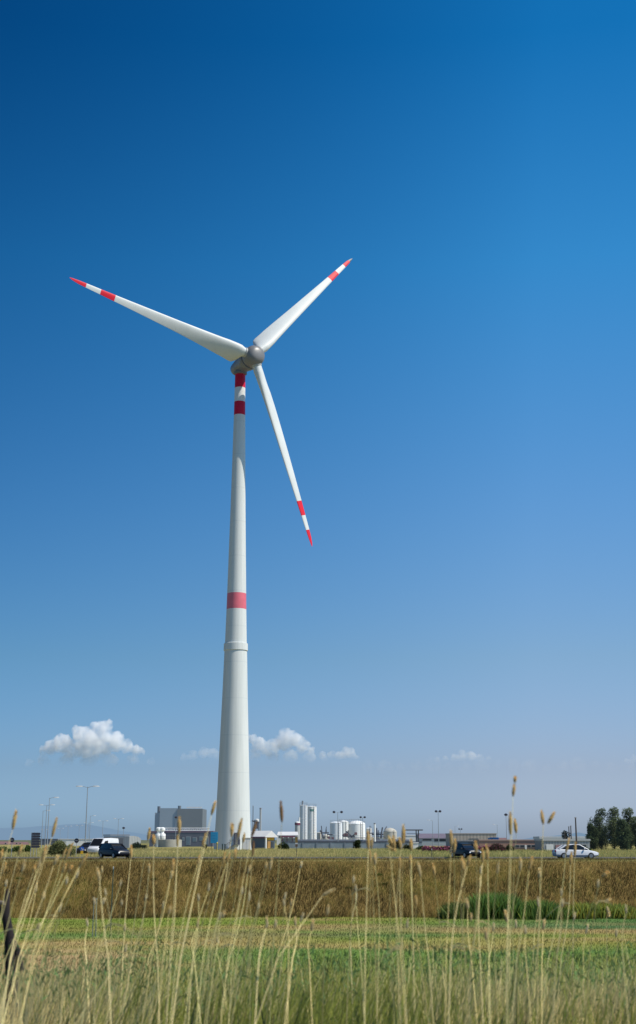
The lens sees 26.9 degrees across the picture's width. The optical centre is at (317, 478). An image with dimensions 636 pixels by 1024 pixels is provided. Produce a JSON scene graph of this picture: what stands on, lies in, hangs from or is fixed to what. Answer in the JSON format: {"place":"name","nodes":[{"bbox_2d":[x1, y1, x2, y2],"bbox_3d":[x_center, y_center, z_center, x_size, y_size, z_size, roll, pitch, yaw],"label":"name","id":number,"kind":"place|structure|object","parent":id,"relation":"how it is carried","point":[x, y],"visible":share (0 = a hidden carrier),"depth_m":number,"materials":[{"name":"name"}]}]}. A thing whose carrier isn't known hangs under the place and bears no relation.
{"place":"outdoors","nodes":[
{"label":"outdoors","id":0,"kind":"place"},
{"bbox_2d":[0,824,146,839],"bbox_3d":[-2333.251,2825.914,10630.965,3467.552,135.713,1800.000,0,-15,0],"label":"hills","id":1,"kind":"structure","parent":0,"point":[73,831],"depth_m":10302.99,"materials":[{"name":"blue"}]},
{"bbox_2d":[154,806,206,830],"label":"factory block","id":2,"kind":"structure","parent":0,"point":[189,818],"depth_m":484.38,"materials":[{"name":"grey metal"}]},
{"bbox_2d":[0,840,635,1020],"bbox_3d":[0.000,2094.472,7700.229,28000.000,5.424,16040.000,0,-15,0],"label":"ground","id":3,"kind":"structure","parent":0,"point":[330,930],"depth_m":106.11,"materials":[{"name":"plant"}]},
{"bbox_2d":[0,889,23,1023],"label":"broken stump","id":4,"kind":"object","parent":3,"relation":"on","point":[9,937],"visible":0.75,"depth_m":5.85,"materials":[{"name":"brown wood"}]},
{"bbox_2d":[0,863,36,1009],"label":"grass stem","id":5,"kind":"object","parent":3,"relation":"on","point":[33,870],"visible":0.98,"depth_m":5.18,"materials":[{"name":"plant"}]},
{"bbox_2d":[0,845,47,1023],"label":"grass stem","id":6,"kind":"object","parent":3,"relation":"on","point":[43,854],"visible":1,"depth_m":3.95,"materials":[{"name":"plant"}]},
{"bbox_2d":[0,817,57,1013],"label":"grass stem","id":7,"kind":"object","parent":3,"relation":"on","point":[54,826],"visible":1,"depth_m":4.52,"materials":[{"name":"plant"}]},
{"bbox_2d":[3,854,58,1023],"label":"grass stem","id":8,"kind":"object","parent":3,"relation":"on","point":[56,860],"visible":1,"depth_m":3.97,"materials":[{"name":"plant"}]},
{"bbox_2d":[30,832,40,856],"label":"direction sign","id":9,"kind":"object","parent":3,"relation":"on","point":[35,841],"visible":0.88,"depth_m":145.17,"materials":[{"name":"metal"}]},
{"bbox_2d":[2,865,73,1022],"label":"grass stem","id":10,"kind":"object","parent":3,"relation":"on","point":[70,869],"visible":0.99,"depth_m":4.26,"materials":[{"name":"plant"}]},
{"bbox_2d":[15,847,66,1006],"bbox_3d":[-1.159,2.090,5.119,0.329,1.298,0.016,7,-17,-24],"label":"grass stem","id":11,"kind":"object","parent":3,"relation":"on","point":[64,852],"visible":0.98,"depth_m":5.25,"materials":[{"name":"plant"}]},
{"bbox_2d":[22,843,72,1003],"bbox_3d":[-1.361,2.417,6.287,0.488,1.353,0.032,-11,-19,36],"label":"grass stem","id":12,"kind":"object","parent":3,"relation":"on","point":[68,852],"visible":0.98,"depth_m":6.32,"materials":[{"name":"plant"}]},
{"bbox_2d":[18,853,88,1023],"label":"grass stem","id":13,"kind":"object","parent":3,"relation":"on","point":[83,860],"visible":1,"depth_m":3.96,"materials":[{"name":"plant"}]},
{"bbox_2d":[42,840,76,856],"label":"bush","id":14,"kind":"object","parent":3,"relation":"on","point":[57,847],"visible":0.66,"depth_m":151.55,"materials":[{"name":"green plant"}]},
{"bbox_2d":[58,839,92,845],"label":"long warehouse","id":15,"kind":"structure","parent":3,"relation":"on","point":[79,843],"depth_m":443.79,"materials":[{"name":"white metal"}]},
{"bbox_2d":[87,838,118,853],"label":"white van","id":16,"kind":"object","parent":3,"relation":"on","point":[95,843],"visible":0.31,"depth_m":168.45,"materials":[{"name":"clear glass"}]},
{"bbox_2d":[81,879,128,1023],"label":"grass stem","id":17,"kind":"object","parent":3,"relation":"on","point":[101,946],"visible":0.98,"depth_m":4.59,"materials":[{"name":"plant"}]},
{"bbox_2d":[96,867,138,1023],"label":"grass stem","id":18,"kind":"object","parent":3,"relation":"on","point":[98,874],"visible":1,"depth_m":4.06,"materials":[{"name":"plant"}]},
{"bbox_2d":[103,835,140,847],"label":"shed","id":19,"kind":"structure","parent":3,"relation":"on","point":[126,841],"depth_m":315.69,"materials":[{"name":"white metal"}]},
{"bbox_2d":[119,844,132,1022],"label":"grass stem","id":20,"kind":"object","parent":3,"relation":"on","point":[131,851],"visible":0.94,"depth_m":6.05,"materials":[{"name":"plant"}]},
{"bbox_2d":[120,863,149,1023],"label":"grass stem","id":21,"kind":"object","parent":3,"relation":"on","point":[138,937],"visible":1,"depth_m":4.92,"materials":[{"name":"plant"}]},
{"bbox_2d":[125,828,150,1005],"bbox_3d":[-0.883,2.377,6.271,0.024,1.421,0.412,7,-17,-25],"label":"grass stem","id":22,"kind":"object","parent":3,"relation":"on","point":[148,833],"visible":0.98,"depth_m":6.29,"materials":[{"name":"plant"}]},
{"bbox_2d":[151,834,159,1023],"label":"grass stem","id":23,"kind":"object","parent":3,"relation":"on","point":[153,840],"visible":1,"depth_m":4.82,"materials":[{"name":"plant"}]},
{"bbox_2d":[142,858,174,1023],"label":"grass stem","id":24,"kind":"object","parent":3,"relation":"on","point":[172,864],"visible":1,"depth_m":4.62,"materials":[{"name":"plant"}]},
{"bbox_2d":[158,836,181,846],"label":"round basin","id":25,"kind":"object","parent":3,"relation":"on","point":[167,843],"visible":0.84,"depth_m":354.28,"materials":[{"name":"beige concrete"}]},
{"bbox_2d":[166,816,180,1023],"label":"grass stem","id":26,"kind":"object","parent":3,"relation":"on","point":[179,824],"visible":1,"depth_m":4.53,"materials":[{"name":"plant"}]},
{"bbox_2d":[149,828,214,846],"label":"works building","id":27,"kind":"structure","parent":3,"relation":"on","point":[192,838],"depth_m":386.27,"materials":[{"name":"grey concrete"}]},
{"bbox_2d":[170,855,200,1021],"bbox_3d":[-0.442,1.769,3.964,0.023,1.246,0.616,-2,-15,8],"label":"grass stem","id":28,"kind":"object","parent":3,"relation":"on","point":[198,860],"visible":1,"depth_m":4.18,"materials":[{"name":"plant"}]},
{"bbox_2d":[172,832,206,1023],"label":"grass stem","id":29,"kind":"object","parent":3,"relation":"on","point":[204,838],"visible":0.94,"depth_m":4.56,"materials":[{"name":"plant"}]},
{"bbox_2d":[171,800,216,1023],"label":"grass stem","id":30,"kind":"object","parent":3,"relation":"on","point":[213,807],"visible":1,"depth_m":4.34,"materials":[{"name":"plant"}]},
{"bbox_2d":[185,851,225,1023],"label":"grass stem","id":31,"kind":"object","parent":3,"relation":"on","point":[224,856],"visible":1,"depth_m":4.37,"materials":[{"name":"plant"}]},
{"bbox_2d":[70,259,351,849],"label":"wind turbine","id":32,"kind":"object","parent":3,"relation":"on","point":[233,796],"visible":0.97,"depth_m":272.27,"materials":[{"name":"paint"}]},
{"bbox_2d":[196,852,230,1023],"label":"grass stem","id":33,"kind":"object","parent":3,"relation":"on","point":[228,858],"visible":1,"depth_m":4.21,"materials":[{"name":"plant"}]},
{"bbox_2d":[197,818,242,1023],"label":"grass stem","id":34,"kind":"object","parent":3,"relation":"on","point":[239,828],"visible":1,"depth_m":4.43,"materials":[{"name":"plant"}]},
{"bbox_2d":[204,849,240,1023],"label":"grass stem","id":35,"kind":"object","parent":3,"relation":"on","point":[235,853],"visible":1,"depth_m":4.26,"materials":[{"name":"plant"}]},
{"bbox_2d":[205,865,250,1023],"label":"grass stem","id":36,"kind":"object","parent":3,"relation":"on","point":[248,869],"visible":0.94,"depth_m":5.27,"materials":[{"name":"plant"}]},
{"bbox_2d":[220,821,257,1023],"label":"grass stem","id":37,"kind":"object","parent":3,"relation":"on","point":[253,829],"visible":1,"depth_m":4.39,"materials":[{"name":"plant"}]},
{"bbox_2d":[228,840,254,1023],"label":"grass stem","id":38,"kind":"object","parent":3,"relation":"on","point":[253,846],"visible":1,"depth_m":4.61,"materials":[{"name":"plant"}]},
{"bbox_2d":[231,862,267,1023],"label":"grass stem","id":39,"kind":"object","parent":3,"relation":"on","point":[266,863],"visible":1,"depth_m":4.32,"materials":[{"name":"plant"}]},
{"bbox_2d":[242,858,272,1016],"bbox_3d":[-0.279,2.135,5.211,0.022,1.265,0.417,8,-17,-27],"label":"grass stem","id":40,"kind":"object","parent":3,"relation":"on","point":[270,864],"visible":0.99,"depth_m":5.23,"materials":[{"name":"plant"}]},
{"bbox_2d":[251,831,277,848],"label":"gabled pavilion","id":41,"kind":"structure","parent":3,"relation":"on","point":[265,839],"depth_m":289.28,"materials":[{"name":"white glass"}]},
{"bbox_2d":[269,800,283,1023],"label":"grass stem","id":42,"kind":"object","parent":3,"relation":"on","point":[281,812],"visible":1,"depth_m":4.35,"materials":[{"name":"plant"}]},
{"bbox_2d":[277,832,297,842],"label":"canopy","id":43,"kind":"object","parent":3,"relation":"on","point":[287,834],"visible":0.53,"depth_m":404.24,"materials":[{"name":"white metal"}]},
{"bbox_2d":[255,888,334,1023],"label":"grass stem","id":44,"kind":"object","parent":3,"relation":"on","point":[327,892],"visible":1,"depth_m":4.26,"materials":[{"name":"plant"}]},
{"bbox_2d":[300,801,307,838],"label":"silo","id":45,"kind":"object","parent":3,"relation":"on","point":[303,821],"visible":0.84,"depth_m":439.58,"materials":[{"name":"metal"}]},
{"bbox_2d":[307,806,315,838],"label":"silo","id":46,"kind":"object","parent":3,"relation":"on","point":[311,822],"visible":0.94,"depth_m":429.79,"materials":[{"name":"metal"}]},
{"bbox_2d":[0,932,635,1023],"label":"weeds","id":47,"kind":"object","parent":3,"relation":"on","point":[334,1007],"visible":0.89,"depth_m":5.45,"materials":[{"name":"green plant"}]},
{"bbox_2d":[0,855,635,918],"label":"dry bank grass","id":48,"kind":"structure","parent":3,"relation":"on","point":[180,913],"depth_m":121.76,"materials":[{"name":"brown plant"}]},
{"bbox_2d":[0,915,635,1017],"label":"field grass","id":49,"kind":"structure","parent":3,"relation":"on","point":[352,933],"depth_m":89.67,"materials":[{"name":"green plant"}]},
{"bbox_2d":[2,857,635,857],"bbox_3d":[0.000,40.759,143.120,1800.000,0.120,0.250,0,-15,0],"label":"kerb","id":50,"kind":"structure","parent":3,"relation":"on","point":[314,857],"depth_m":143.00,"materials":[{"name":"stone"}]},
{"bbox_2d":[330,820,341,838],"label":"storage tank","id":51,"kind":"object","parent":3,"relation":"on","point":[336,829],"visible":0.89,"depth_m":423.95,"materials":[{"name":"metal"}]},
{"bbox_2d":[346,875,354,1023],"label":"grass stem","id":52,"kind":"object","parent":3,"relation":"on","point":[353,878],"visible":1,"depth_m":4.40,"materials":[{"name":"plant"}]},
{"bbox_2d":[298,819,408,840],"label":"pipe rack","id":53,"kind":"object","parent":3,"relation":"on","point":[347,834],"visible":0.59,"depth_m":416.60,"materials":[{"name":"metal"}]},
{"bbox_2d":[348,821,364,838],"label":"storage tank","id":54,"kind":"object","parent":3,"relation":"on","point":[358,827],"visible":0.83,"depth_m":432.94,"materials":[{"name":"metal"}]},
{"bbox_2d":[364,830,370,1023],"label":"grass stem","id":55,"kind":"object","parent":3,"relation":"on","point":[368,840],"visible":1,"depth_m":4.26,"materials":[{"name":"plant"}]},
{"bbox_2d":[370,836,377,1023],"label":"grass stem","id":56,"kind":"object","parent":3,"relation":"on","point":[371,845],"visible":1,"depth_m":4.21,"materials":[{"name":"plant"}]},
{"bbox_2d":[373,852,379,1017],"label":"grass stem","id":57,"kind":"object","parent":3,"relation":"on","point":[375,856],"visible":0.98,"depth_m":5.19,"materials":[{"name":"plant"}]},
{"bbox_2d":[383,828,396,838],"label":"domed tank","id":58,"kind":"object","parent":3,"relation":"on","point":[390,832],"visible":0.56,"depth_m":428.36,"materials":[{"name":"metal"}]},
{"bbox_2d":[378,824,405,1005],"bbox_3d":[0.241,1.846,4.419,0.110,1.357,0.318,0,-15,0],"label":"grass stem","id":59,"kind":"object","parent":3,"relation":"on","point":[403,834],"visible":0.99,"depth_m":4.45,"materials":[{"name":"plant"}]},
{"bbox_2d":[389,836,395,1013],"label":"grass stem","id":60,"kind":"object","parent":3,"relation":"on","point":[394,843],"visible":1,"depth_m":4.32,"materials":[{"name":"plant"}]},
{"bbox_2d":[386,835,405,1023],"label":"grass stem","id":61,"kind":"object","parent":3,"relation":"on","point":[391,843],"visible":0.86,"depth_m":4.38,"materials":[{"name":"plant"}]},
{"bbox_2d":[396,856,400,1023],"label":"grass stem","id":62,"kind":"object","parent":3,"relation":"on","point":[396,935],"visible":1,"depth_m":4.39,"materials":[{"name":"plant"}]},
{"bbox_2d":[398,837,406,1021],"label":"grass stem","id":63,"kind":"object","parent":3,"relation":"on","point":[400,843],"visible":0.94,"depth_m":4.58,"materials":[{"name":"plant"}]},
{"bbox_2d":[408,838,415,1022],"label":"grass stem","id":64,"kind":"object","parent":3,"relation":"on","point":[411,845],"visible":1,"depth_m":5.44,"materials":[{"name":"plant"}]},
{"bbox_2d":[414,895,428,1023],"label":"grass stem","id":65,"kind":"object","parent":3,"relation":"on","point":[415,897],"visible":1,"depth_m":4.57,"materials":[{"name":"plant"}]},
{"bbox_2d":[417,862,433,1023],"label":"grass stem","id":66,"kind":"object","parent":3,"relation":"on","point":[419,869],"visible":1,"depth_m":4.43,"materials":[{"name":"plant"}]},
{"bbox_2d":[417,834,445,845],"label":"pale hall","id":67,"kind":"structure","parent":3,"relation":"on","point":[428,839],"depth_m":443.80,"materials":[{"name":"white metal"}]},
{"bbox_2d":[432,863,463,1023],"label":"grass stem","id":68,"kind":"object","parent":3,"relation":"on","point":[433,870],"visible":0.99,"depth_m":5.22,"materials":[{"name":"plant"}]},
{"bbox_2d":[445,829,452,1023],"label":"grass stem","id":69,"kind":"object","parent":3,"relation":"on","point":[451,839],"visible":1,"depth_m":4.26,"materials":[{"name":"plant"}]},
{"bbox_2d":[435,901,479,919],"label":"reed clump","id":70,"kind":"object","parent":3,"relation":"on","point":[443,913],"visible":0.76,"depth_m":112.32,"materials":[{"name":"green plant"}]},
{"bbox_2d":[447,856,470,1023],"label":"grass stem","id":71,"kind":"object","parent":3,"relation":"on","point":[462,862],"visible":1,"depth_m":4.18,"materials":[{"name":"plant"}]},
{"bbox_2d":[448,855,471,1023],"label":"grass stem","id":72,"kind":"object","parent":3,"relation":"on","point":[468,860],"visible":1,"depth_m":4.03,"materials":[{"name":"plant"}]},
{"bbox_2d":[450,838,480,993],"bbox_3d":[0.585,2.117,5.276,0.150,1.338,0.487,0,-15,0],"label":"grass stem","id":73,"kind":"object","parent":3,"relation":"on","point":[454,845],"visible":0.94,"depth_m":5.26,"materials":[{"name":"plant"}]},
{"bbox_2d":[445,833,496,845],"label":"tan warehouse","id":74,"kind":"structure","parent":3,"relation":"on","point":[464,836],"depth_m":415.32,"materials":[{"name":"beige metal"}]},
{"bbox_2d":[465,898,477,1023],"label":"grass stem","id":75,"kind":"object","parent":3,"relation":"on","point":[467,903],"visible":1,"depth_m":5.17,"materials":[{"name":"plant"}]},
{"bbox_2d":[468,840,477,1019],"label":"grass stem","id":76,"kind":"object","parent":3,"relation":"on","point":[475,847],"visible":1,"depth_m":4.53,"materials":[{"name":"plant"}]},
{"bbox_2d":[478,847,496,1021],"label":"grass stem","id":77,"kind":"object","parent":3,"relation":"on","point":[482,855],"visible":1,"depth_m":4.59,"materials":[{"name":"plant"}]},
{"bbox_2d":[485,843,490,1023],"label":"grass stem","id":78,"kind":"object","parent":3,"relation":"on","point":[487,852],"visible":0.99,"depth_m":4.61,"materials":[{"name":"plant"}]},
{"bbox_2d":[456,891,533,919],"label":"reed clump","id":79,"kind":"object","parent":3,"relation":"on","point":[497,908],"visible":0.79,"depth_m":112.45,"materials":[{"name":"green plant"}]},
{"bbox_2d":[493,862,499,1023],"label":"grass stem","id":80,"kind":"object","parent":3,"relation":"on","point":[497,867],"visible":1,"depth_m":4.11,"materials":[{"name":"plant"}]},
{"bbox_2d":[473,839,534,849],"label":"brick building","id":81,"kind":"structure","parent":3,"relation":"on","point":[525,844],"depth_m":252.70,"materials":[{"name":"brick"}]},
{"bbox_2d":[506,811,512,1023],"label":"grass stem","id":82,"kind":"object","parent":3,"relation":"on","point":[510,823],"visible":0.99,"depth_m":4.21,"materials":[{"name":"plant"}]},
{"bbox_2d":[508,776,516,953],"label":"grass stem","id":83,"kind":"object","parent":3,"relation":"on","point":[514,785],"visible":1,"depth_m":4.21,"materials":[{"name":"plant"}]},
{"bbox_2d":[509,856,521,1023],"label":"grass stem","id":84,"kind":"object","parent":3,"relation":"on","point":[520,864],"visible":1,"depth_m":5.26,"materials":[{"name":"plant"}]},
{"bbox_2d":[511,856,533,1023],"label":"grass stem","id":85,"kind":"object","parent":3,"relation":"on","point":[530,863],"visible":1,"depth_m":4.25,"materials":[{"name":"plant"}]},
{"bbox_2d":[524,919,546,1023],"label":"grass stem","id":86,"kind":"object","parent":3,"relation":"on","point":[544,921],"visible":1,"depth_m":5.24,"materials":[{"name":"plant"}]},
{"bbox_2d":[518,898,572,919],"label":"reed clump","id":87,"kind":"object","parent":3,"relation":"on","point":[547,908],"visible":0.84,"depth_m":112.16,"materials":[{"name":"green plant"}]},
{"bbox_2d":[537,809,555,1023],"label":"grass stem","id":88,"kind":"object","parent":3,"relation":"on","point":[551,816],"visible":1,"depth_m":4.36,"materials":[{"name":"plant"}]},
{"bbox_2d":[542,838,569,1016],"bbox_3d":[0.855,2.036,4.995,0.021,1.331,0.516,-11,-19,36],"label":"grass stem","id":89,"kind":"object","parent":3,"relation":"on","point":[567,846],"visible":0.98,"depth_m":5.17,"materials":[{"name":"plant"}]},
{"bbox_2d":[546,851,572,1017],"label":"grass stem","id":90,"kind":"object","parent":3,"relation":"on","point":[570,859],"visible":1,"depth_m":5.52,"materials":[{"name":"plant"}]},
{"bbox_2d":[533,836,585,838],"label":"depot","id":91,"kind":"structure","parent":3,"relation":"on","point":[556,837],"depth_m":617.80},
{"bbox_2d":[534,839,589,850],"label":"grey warehouse","id":92,"kind":"structure","parent":3,"relation":"on","point":[550,844],"depth_m":241.13,"materials":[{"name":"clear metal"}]},
{"bbox_2d":[548,870,609,1023],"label":"grass stem","id":93,"kind":"object","parent":3,"relation":"on","point":[605,873],"visible":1,"depth_m":4.44,"materials":[{"name":"plant"}]},
{"bbox_2d":[585,823,599,849],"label":"eucalyptus tree","id":94,"kind":"object","parent":3,"relation":"on","point":[591,834],"visible":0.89,"depth_m":252.36,"materials":[{"name":"green plant"}]},
{"bbox_2d":[588,807,608,848],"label":"eucalyptus tree","id":95,"kind":"object","parent":3,"relation":"on","point":[596,821],"visible":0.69,"depth_m":260.60,"materials":[{"name":"green plant"}]},
{"bbox_2d":[586,880,610,1023],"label":"grass stem","id":96,"kind":"object","parent":3,"relation":"on","point":[590,945],"visible":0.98,"depth_m":4.54,"materials":[{"name":"plant"}]},
{"bbox_2d":[563,901,635,918],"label":"reed clump","id":97,"kind":"object","parent":3,"relation":"on","point":[581,910],"visible":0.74,"depth_m":112.64,"materials":[{"name":"green plant"}]},
{"bbox_2d":[601,806,620,848],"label":"eucalyptus tree","id":98,"kind":"object","parent":3,"relation":"on","point":[611,833],"visible":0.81,"depth_m":256.82,"materials":[{"name":"green plant"}]},
{"bbox_2d":[615,819,631,849],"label":"eucalyptus tree","id":99,"kind":"object","parent":3,"relation":"on","point":[624,836],"visible":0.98,"depth_m":248.81,"materials":[{"name":"green plant"}]},
{"bbox_2d":[621,807,635,849],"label":"eucalyptus tree","id":100,"kind":"object","parent":3,"relation":"on","point":[628,813],"visible":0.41,"depth_m":263.47,"materials":[{"name":"green plant"}]},
{"bbox_2d":[0,0,635,839],"label":"sky","id":101,"kind":"structure","parent":0,"point":[455,408],"materials":[{"name":"blue"}]},
{"bbox_2d":[2,847,635,856],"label":"verge grass","id":102,"kind":"structure","parent":0,"point":[349,852],"depth_m":174.40,"materials":[{"name":"green plant"}]},
{"bbox_2d":[4,858,634,859],"bbox_3d":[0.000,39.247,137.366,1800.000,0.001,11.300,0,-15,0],"label":"road","id":103,"kind":"structure","parent":0,"point":[323,858],"depth_m":139.32,"materials":[{"name":"grey asphalt"}]},
{"bbox_2d":[98,843,128,858],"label":"dark estate car","id":104,"kind":"object","parent":103,"relation":"on","point":[114,850],"visible":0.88,"depth_m":137.58,"materials":[{"name":"black metal"}]},
{"bbox_2d":[450,843,480,857],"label":"black hatchback car","id":105,"kind":"object","parent":103,"relation":"on","point":[465,850],"visible":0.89,"depth_m":141.35,"materials":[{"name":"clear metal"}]},
{"bbox_2d":[552,844,598,858],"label":"white saloon car","id":106,"kind":"object","parent":103,"relation":"on","point":[581,851],"visible":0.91,"depth_m":134.98,"materials":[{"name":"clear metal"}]},
{"bbox_2d":[282,841,421,848],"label":"boundary wall","id":107,"kind":"structure","parent":0,"point":[332,844],"depth_m":298.76,"materials":[{"name":"grey concrete"}]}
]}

